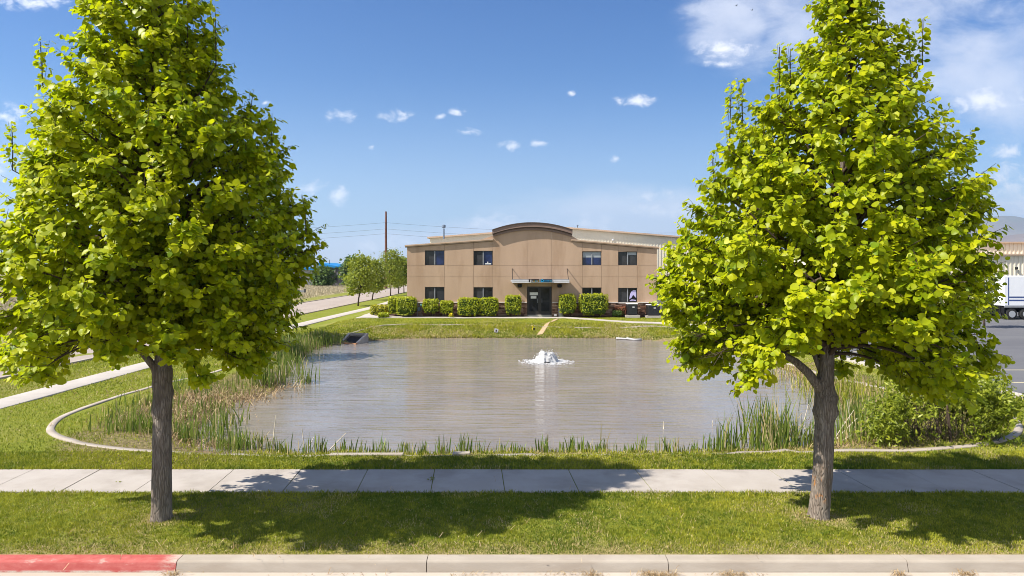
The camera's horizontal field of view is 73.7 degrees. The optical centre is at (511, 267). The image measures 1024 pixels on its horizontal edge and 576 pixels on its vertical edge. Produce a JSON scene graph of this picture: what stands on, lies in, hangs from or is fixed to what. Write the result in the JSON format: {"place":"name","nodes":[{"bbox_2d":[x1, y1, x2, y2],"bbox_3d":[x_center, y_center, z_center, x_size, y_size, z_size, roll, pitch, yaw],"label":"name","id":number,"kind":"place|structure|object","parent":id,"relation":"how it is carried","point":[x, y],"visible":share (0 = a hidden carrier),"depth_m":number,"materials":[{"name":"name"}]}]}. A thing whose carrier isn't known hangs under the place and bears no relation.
{"place":"outdoors","nodes":[
{"label":"outdoors","id":0,"kind":"place"},
{"bbox_2d":[0,284,356,335],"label":"field grass","id":1,"kind":"structure","parent":0,"point":[313,291],"depth_m":121.23,"materials":[{"name":"plant"}]},
{"bbox_2d":[0,301,387,408],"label":"path","id":2,"kind":"structure","parent":0,"point":[28,396],"depth_m":27.34,"materials":[{"name":"concrete"}]},
{"bbox_2d":[0,286,406,376],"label":"street","id":3,"kind":"structure","parent":0,"point":[305,307],"depth_m":89.33,"materials":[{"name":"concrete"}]},
{"bbox_2d":[0,268,1023,554],"bbox_3d":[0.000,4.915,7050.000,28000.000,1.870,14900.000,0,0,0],"label":"ground","id":4,"kind":"structure","parent":0,"point":[120,442],"depth_m":13.03,"materials":[{"name":"green plant"}]},
{"bbox_2d":[0,0,328,522],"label":"lime tree","id":5,"kind":"object","parent":4,"relation":"on","point":[195,274],"visible":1,"depth_m":11.35,"materials":[{"name":"green plant"}]},
{"bbox_2d":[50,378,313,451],"bbox_3d":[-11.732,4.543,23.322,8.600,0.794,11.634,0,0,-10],"label":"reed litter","id":6,"kind":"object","parent":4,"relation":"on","point":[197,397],"visible":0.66,"depth_m":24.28,"materials":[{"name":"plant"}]},
{"bbox_2d":[0,324,377,452],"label":"side lawn grass","id":7,"kind":"structure","parent":4,"relation":"on","point":[113,381],"depth_m":25.80,"materials":[{"name":"green plant"}]},
{"bbox_2d":[81,332,319,452],"bbox_3d":[-12.121,4.293,29.891,7.263,1.554,25.625,0,0,-12],"label":"reed bed","id":8,"kind":"object","parent":4,"relation":"on","point":[235,442],"visible":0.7,"depth_m":20.55,"materials":[{"name":"green plant"}]},
{"bbox_2d":[0,292,405,379],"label":"street kerb","id":9,"kind":"structure","parent":4,"relation":"on","point":[73,362],"depth_m":67.06,"materials":[{"name":"concrete"}]},
{"bbox_2d":[251,354,345,451],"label":"dead stalks","id":10,"kind":"object","parent":4,"relation":"on","point":[275,417],"visible":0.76,"depth_m":18.36,"materials":[{"name":"beige plant"}]},
{"bbox_2d":[293,267,313,284],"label":"building","id":11,"kind":"structure","parent":4,"relation":"on","point":[308,271],"depth_m":180.00,"materials":[{"name":"stone"}]},
{"bbox_2d":[267,327,344,367],"bbox_3d":[-12.490,4.442,39.997,4.545,1.257,13.042,0,0,0],"label":"reed bed","id":12,"kind":"object","parent":4,"relation":"on","point":[320,338],"visible":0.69,"depth_m":41.12,"materials":[{"name":"green plant"}]},
{"bbox_2d":[309,265,338,286],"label":"field tree","id":13,"kind":"object","parent":4,"relation":"on","point":[324,278],"visible":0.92,"depth_m":156.75,"materials":[{"name":"green plant"}]},
{"bbox_2d":[319,260,345,284],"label":"building","id":14,"kind":"structure","parent":4,"relation":"on","point":[333,266],"depth_m":172.00,"materials":[{"name":"stone"}]},
{"bbox_2d":[335,253,355,283],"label":"tree","id":15,"kind":"object","parent":4,"relation":"on","point":[343,268],"visible":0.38,"depth_m":148.85,"materials":[{"name":"green plant"}]},
{"bbox_2d":[302,285,406,302],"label":"street kerb","id":16,"kind":"structure","parent":4,"relation":"on","point":[332,297],"depth_m":99.32,"materials":[{"name":"concrete"}]},
{"bbox_2d":[342,333,367,343],"bbox_3d":[-10.491,4.812,44.948,1.440,0.875,1.580,0,0,18],"label":"drain outlet","id":17,"kind":"object","parent":4,"relation":"on","point":[354,338],"visible":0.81,"depth_m":45.15,"materials":[{"name":"concrete"}]},
{"bbox_2d":[339,250,382,305],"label":"street tree","id":18,"kind":"object","parent":4,"relation":"on","point":[357,281],"visible":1,"depth_m":80.99,"materials":[{"name":"green plant"}]},
{"bbox_2d":[330,453,403,456],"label":"stone slab","id":19,"kind":"structure","parent":4,"relation":"on","point":[377,454],"depth_m":16.63,"materials":[{"name":"stone"}]},
{"bbox_2d":[363,258,390,299],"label":"street tree","id":20,"kind":"object","parent":4,"relation":"on","point":[380,282],"visible":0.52,"depth_m":95.41,"materials":[{"name":"green plant"}]},
{"bbox_2d":[369,304,390,314],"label":"shrub","id":21,"kind":"object","parent":4,"relation":"on","point":[375,309],"visible":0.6,"depth_m":57.13,"materials":[{"name":"yellow plant"}]},
{"bbox_2d":[377,312,389,317],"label":"shrub","id":22,"kind":"object","parent":4,"relation":"on","point":[383,315],"visible":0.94,"depth_m":54.44,"materials":[{"name":"green plant"}]},
{"bbox_2d":[384,211,387,287],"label":"power pole","id":23,"kind":"object","parent":4,"relation":"on","point":[385,236],"visible":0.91,"depth_m":149.81,"materials":[{"name":"brown wood"}]},
{"bbox_2d":[316,223,700,232],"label":"power line","id":24,"kind":"object","parent":23,"relation":"attached to","point":[438,226],"visible":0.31,"depth_m":149.56,"materials":[{"name":"grey metal"}]},
{"bbox_2d":[378,247,406,295],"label":"street tree","id":25,"kind":"object","parent":4,"relation":"on","point":[393,260],"visible":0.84,"depth_m":109.68,"materials":[{"name":"green plant"}]},
{"bbox_2d":[388,257,406,293],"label":"street tree","id":26,"kind":"object","parent":4,"relation":"on","point":[404,270],"visible":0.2,"depth_m":118.10,"materials":[{"name":"green plant"}]},
{"bbox_2d":[396,296,416,316],"bbox_3d":[-8.492,3.155,55.053,1.728,1.749,1.506,0,0,0],"label":"hedge","id":27,"kind":"object","parent":4,"relation":"on","point":[406,305],"visible":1,"depth_m":54.52,"materials":[{"name":"green plant"}]},
{"bbox_2d":[374,314,523,316],"bbox_3d":[-5.531,4.014,55.993,12.922,0.188,3.867,0,0,20],"label":"planting bed","id":28,"kind":"object","parent":4,"relation":"on","point":[448,316],"visible":0.29,"depth_m":55.05,"materials":[{"name":"brown soil"}]},
{"bbox_2d":[387,296,399,315],"bbox_3d":[-9.596,3.118,55.775,1.089,1.622,1.806,0,0,0],"label":"hedge","id":29,"kind":"object","parent":28,"relation":"on","point":[391,302],"visible":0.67,"depth_m":55.11,"materials":[{"name":"green plant"}]},
{"bbox_2d":[422,298,438,315],"bbox_3d":[-6.545,3.174,55.097,1.384,1.431,0.991,0,0,0],"label":"hedge","id":30,"kind":"object","parent":28,"relation":"on","point":[430,305],"visible":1,"depth_m":54.76,"materials":[{"name":"green plant"}]},
{"bbox_2d":[439,300,453,315],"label":"hedge","id":31,"kind":"object","parent":28,"relation":"on","point":[446,306],"visible":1,"depth_m":54.85,"materials":[{"name":"green plant"}]},
{"bbox_2d":[480,297,498,315],"bbox_3d":[-1.850,3.196,55.028,1.648,1.728,1.155,0,0,0],"label":"hedge","id":32,"kind":"object","parent":28,"relation":"on","point":[489,305],"visible":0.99,"depth_m":54.62,"materials":[{"name":"green plant"}]},
{"bbox_2d":[452,451,469,455],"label":"stone slab","id":33,"kind":"structure","parent":4,"relation":"on","point":[457,453],"depth_m":16.74,"materials":[{"name":"stone"}]},
{"bbox_2d":[457,297,481,316],"bbox_3d":[-3.419,3.203,54.999,2.085,1.708,1.234,0,0,0],"label":"hedge","id":34,"kind":"object","parent":4,"relation":"on","point":[466,306],"visible":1,"depth_m":54.57,"materials":[{"name":"green plant"}]},
{"bbox_2d":[314,317,704,339],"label":"bank grass","id":35,"kind":"structure","parent":4,"relation":"on","point":[568,329],"depth_m":49.26,"materials":[{"name":"green plant"}]},
{"bbox_2d":[1,480,1020,575],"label":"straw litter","id":36,"kind":"object","parent":4,"relation":"on","point":[496,527],"visible":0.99,"depth_m":11.26,"materials":[{"name":"beige plant"}]},
{"bbox_2d":[0,488,1023,554],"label":"verge grass","id":37,"kind":"structure","parent":4,"relation":"on","point":[51,525],"depth_m":12.33,"materials":[{"name":"green plant"}]},
{"bbox_2d":[0,555,1023,571],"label":"kerb","id":38,"kind":"structure","parent":4,"relation":"on","point":[492,563],"depth_m":10.70,"materials":[{"name":"concrete"}]},
{"bbox_2d":[0,572,1023,575],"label":"gutter","id":39,"kind":"object","parent":4,"relation":"on","point":[480,574],"depth_m":10.62,"materials":[{"name":"concrete"}]},
{"bbox_2d":[159,567,977,575],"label":"straw litter","id":40,"kind":"object","parent":39,"relation":"on","point":[727,573],"visible":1,"depth_m":10.56,"materials":[{"name":"beige plant"}]},
{"bbox_2d":[0,449,1023,469],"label":"lawn grass","id":41,"kind":"structure","parent":4,"relation":"on","point":[551,460],"depth_m":16.13,"materials":[{"name":"green plant"}]},
{"bbox_2d":[504,294,521,315],"bbox_3d":[0.092,3.082,55.152,1.418,1.855,1.102,0,0,0],"label":"hedge","id":42,"kind":"object","parent":4,"relation":"on","point":[513,304],"visible":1,"depth_m":54.76,"materials":[{"name":"green plant"}]},
{"bbox_2d":[356,313,691,325],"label":"walkway","id":43,"kind":"structure","parent":4,"relation":"on","point":[368,315],"depth_m":54.35,"materials":[{"name":"concrete"}]},
{"bbox_2d":[405,222,658,316],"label":"office building","id":44,"kind":"structure","parent":4,"relation":"on","point":[539,267],"depth_m":55.73,"materials":[{"name":"paint"}]},
{"bbox_2d":[425,250,443,264],"bbox_3d":[-6.310,-0.788,55.823,1.580,1.212,0.100,0,0,0],"label":"window","id":45,"kind":"structure","parent":44,"relation":"in","point":[432,257],"depth_m":55.84,"materials":[{"name":"blue glass"}]},
{"bbox_2d":[425,287,443,302],"bbox_3d":[-6.310,2.259,55.765,1.704,1.330,0.215,0,0,0],"label":"window","id":46,"kind":"structure","parent":44,"relation":"in","point":[430,292],"depth_m":55.84,"materials":[{"name":"grey glass"}]},
{"bbox_2d":[474,251,492,264],"bbox_3d":[-2.357,-0.773,55.823,1.567,1.184,0.100,0,0,0],"label":"window","id":47,"kind":"structure","parent":44,"relation":"in","point":[480,257],"depth_m":55.84,"materials":[{"name":"blue glass"}]},
{"bbox_2d":[474,287,492,299],"bbox_3d":[-2.357,2.267,55.765,1.691,1.314,0.215,0,0,0],"label":"window","id":48,"kind":"structure","parent":44,"relation":"in","point":[479,292],"depth_m":55.84,"materials":[{"name":"grey glass"}]},
{"bbox_2d":[528,287,538,313],"bbox_3d":[1.775,2.711,55.836,0.874,2.172,0.124,0,0,0],"label":"door","id":49,"kind":"structure","parent":44,"relation":"in","point":[533,292],"depth_m":55.86,"materials":[{"name":"black glass"}]},
{"bbox_2d":[540,287,550,313],"bbox_3d":[2.735,2.711,55.836,0.833,2.172,0.124,0,0,0],"label":"door","id":50,"kind":"structure","parent":44,"relation":"in","point":[545,292],"depth_m":55.86,"materials":[{"name":"black glass"}]},
{"bbox_2d":[582,251,600,264],"bbox_3d":[6.522,-0.751,55.823,1.563,1.139,0.100,0,0,0],"label":"window","id":51,"kind":"structure","parent":44,"relation":"in","point":[588,257],"depth_m":55.84,"materials":[{"name":"blue glass"}]},
{"bbox_2d":[582,288,600,294],"bbox_3d":[6.522,2.279,55.765,1.687,1.289,0.215,0,0,0],"label":"window","id":52,"kind":"structure","parent":44,"relation":"in","point":[584,290],"depth_m":55.84,"materials":[{"name":"black glass"}]},
{"bbox_2d":[618,252,636,264],"bbox_3d":[9.451,-0.743,55.823,1.551,1.123,0.100,0,0,0],"label":"window","id":53,"kind":"structure","parent":44,"relation":"in","point":[624,258],"depth_m":55.84,"materials":[{"name":"black glass"}]},
{"bbox_2d":[618,288,637,302],"bbox_3d":[9.451,2.292,55.765,1.675,1.265,0.215,0,0,0],"label":"window","id":54,"kind":"structure","parent":44,"relation":"in","point":[625,295],"depth_m":55.84,"materials":[{"name":"black glass"}]},
{"bbox_2d":[46,324,1022,456],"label":"mow curb","id":55,"kind":"structure","parent":4,"relation":"on","point":[52,432],"depth_m":17.89,"materials":[{"name":"concrete"}]},
{"bbox_2d":[57,372,1011,455],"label":"bank grass","id":56,"kind":"structure","parent":4,"relation":"on","point":[273,452],"depth_m":17.89,"materials":[{"name":"green plant"}]},
{"bbox_2d":[277,427,793,454],"bbox_3d":[0.610,4.585,17.796,13.301,0.971,1.127,0,0,0],"label":"reed bed","id":57,"kind":"object","parent":4,"relation":"on","point":[667,447],"visible":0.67,"depth_m":17.74,"materials":[{"name":"green plant"}]},
{"bbox_2d":[537,319,557,334],"bbox_3d":[2.728,4.449,50.914,0.370,0.845,5.796,0,0,16],"label":"dirt trail","id":58,"kind":"object","parent":4,"relation":"on","point":[542,330],"visible":0.77,"depth_m":49.47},
{"bbox_2d":[427,225,698,311],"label":"warehouse","id":59,"kind":"structure","parent":4,"relation":"on","point":[645,239],"depth_m":68.20,"materials":[{"name":"beige metal"}]},
{"bbox_2d":[578,292,608,316],"bbox_3d":[6.553,3.005,54.967,2.486,2.012,1.369,0,0,0],"label":"hedge","id":60,"kind":"object","parent":4,"relation":"on","point":[593,303],"visible":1,"depth_m":54.48,"materials":[{"name":"green plant"}]},
{"bbox_2d":[566,316,644,316],"bbox_3d":[8.000,4.023,55.340,7.200,0.163,0.680,0,0,0],"label":"planting bed","id":61,"kind":"object","parent":4,"relation":"on","point":[598,316],"visible":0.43,"depth_m":55.28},
{"bbox_2d":[558,293,576,315],"bbox_3d":[4.472,3.002,55.078,1.578,1.880,1.133,0,0,0],"label":"hedge","id":62,"kind":"object","parent":61,"relation":"on","point":[567,303],"visible":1,"depth_m":54.67,"materials":[{"name":"green plant"}]},
{"bbox_2d":[615,306,625,314],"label":"shrub","id":63,"kind":"object","parent":61,"relation":"on","point":[622,309],"visible":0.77,"depth_m":54.96,"materials":[{"name":"red plant"}]},
{"bbox_2d":[612,310,621,316],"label":"shrub","id":64,"kind":"object","parent":4,"relation":"on","point":[617,313],"visible":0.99,"depth_m":54.67,"materials":[{"name":"green plant"}]},
{"bbox_2d":[624,303,639,317],"bbox_3d":[9.663,3.508,55.041,1.137,1.240,1.003,0,0,0],"label":"air conditioner","id":65,"kind":"object","parent":4,"relation":"on","point":[631,310],"visible":0.99,"depth_m":54.69,"materials":[{"name":"black metal"}]},
{"bbox_2d":[644,304,660,317],"bbox_3d":[11.357,3.569,55.035,1.259,1.199,1.113,0,0,0],"label":"air conditioner","id":66,"kind":"object","parent":4,"relation":"on","point":[652,311],"visible":0.88,"depth_m":54.63,"materials":[{"name":"black metal"}]},
{"bbox_2d":[663,401,860,441],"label":"dead stalks","id":67,"kind":"object","parent":4,"relation":"on","point":[812,433],"visible":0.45,"depth_m":19.16,"materials":[{"name":"beige plant"}]},
{"bbox_2d":[702,390,951,450],"bbox_3d":[8.646,4.210,20.653,7.316,1.721,6.018,0,0,0],"label":"reed bed","id":68,"kind":"object","parent":4,"relation":"on","point":[773,430],"visible":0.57,"depth_m":18.66,"materials":[{"name":"green plant"}]},
{"bbox_2d":[736,361,922,414],"bbox_3d":[12.669,4.454,27.876,6.263,1.232,13.577,0,0,0],"label":"reed bed","id":69,"kind":"object","parent":4,"relation":"on","point":[844,380],"visible":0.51,"depth_m":26.16,"materials":[{"name":"green plant"}]},
{"bbox_2d":[645,0,1015,520],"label":"lime tree","id":70,"kind":"object","parent":4,"relation":"on","point":[884,283],"visible":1,"depth_m":11.52,"materials":[{"name":"green plant"}]},
{"bbox_2d":[737,365,1012,449],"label":"reed litter","id":71,"kind":"object","parent":4,"relation":"on","point":[954,435],"visible":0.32,"depth_m":18.30,"materials":[{"name":"plant"}]},
{"bbox_2d":[789,352,1023,452],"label":"lot side grass","id":72,"kind":"structure","parent":4,"relation":"on","point":[862,366],"depth_m":28.08,"materials":[{"name":"green plant"}]},
{"bbox_2d":[794,242,1023,306],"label":"warehouse","id":73,"kind":"structure","parent":4,"relation":"on","point":[1014,252],"depth_m":76.00,"materials":[{"name":"beige metal"}]},
{"bbox_2d":[840,311,1023,392],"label":"parking lot","id":74,"kind":"structure","parent":4,"relation":"on","point":[1008,334],"depth_m":40.73,"materials":[{"name":"grey asphalt"}]},
{"bbox_2d":[700,321,1023,397],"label":"parking kerb","id":75,"kind":"structure","parent":74,"relation":"on","point":[863,363],"depth_m":32.37,"materials":[{"name":"concrete"}]},
{"bbox_2d":[985,276,1023,319],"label":"box trailer","id":76,"kind":"object","parent":74,"relation":"on","point":[1012,290],"visible":0.67,"depth_m":60.00,"materials":[{"name":"white paint"}]},
{"bbox_2d":[853,372,1023,449],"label":"willow shrub","id":77,"kind":"object","parent":4,"relation":"on","point":[1000,409],"visible":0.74,"depth_m":17.80,"materials":[{"name":"green plant"}]},
{"bbox_2d":[969,269,1006,326],"bbox_3d":[35.979,2.097,52.098,2.941,5.205,2.787,0,0,0],"label":"lot tree","id":78,"kind":"object","parent":4,"relation":"on","point":[994,280],"visible":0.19,"depth_m":51.70,"materials":[{"name":"green plant"}]},
{"bbox_2d":[0,469,1023,492],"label":"pavement","id":79,"kind":"structure","parent":0,"point":[586,480],"depth_m":14.71,"materials":[{"name":"concrete"}]},
{"bbox_2d":[0,0,1023,266],"label":"sky","id":80,"kind":"structure","parent":0,"point":[482,116],"materials":[{"name":"blue"}]},
{"bbox_2d":[192,338,842,453],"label":"pond water","id":81,"kind":"structure","parent":0,"point":[418,391],"depth_m":25.80,"materials":[{"name":"grey liquid"}]},
{"bbox_2d":[518,349,573,364],"bbox_3d":[1.811,4.656,35.954,2.984,0.788,2.745,0,0,0],"label":"fountain","id":82,"kind":"object","parent":81,"relation":"in","point":[543,357],"visible":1,"depth_m":35.65,"materials":[{"name":"liquid"}]},
{"bbox_2d":[616,337,641,340],"bbox_3d":[7.968,4.885,46.576,1.776,0.210,0.388,0,0,26],"label":"pipe","id":83,"kind":"object","parent":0,"point":[627,338],"visible":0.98,"depth_m":46.54,"materials":[{"name":"white plastic"}]},
{"bbox_2d":[960,216,1023,236],"bbox_3d":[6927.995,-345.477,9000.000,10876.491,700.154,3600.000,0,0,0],"label":"mountains","id":84,"kind":"structure","parent":0,"point":[1015,223],"depth_m":8611.24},
{"bbox_2d":[989,234,1023,241],"bbox_3d":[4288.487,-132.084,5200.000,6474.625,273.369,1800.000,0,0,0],"label":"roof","id":85,"kind":"structure","parent":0,"point":[1015,238],"depth_m":5076.80,"materials":[{"name":"grey metal"}]}
]}

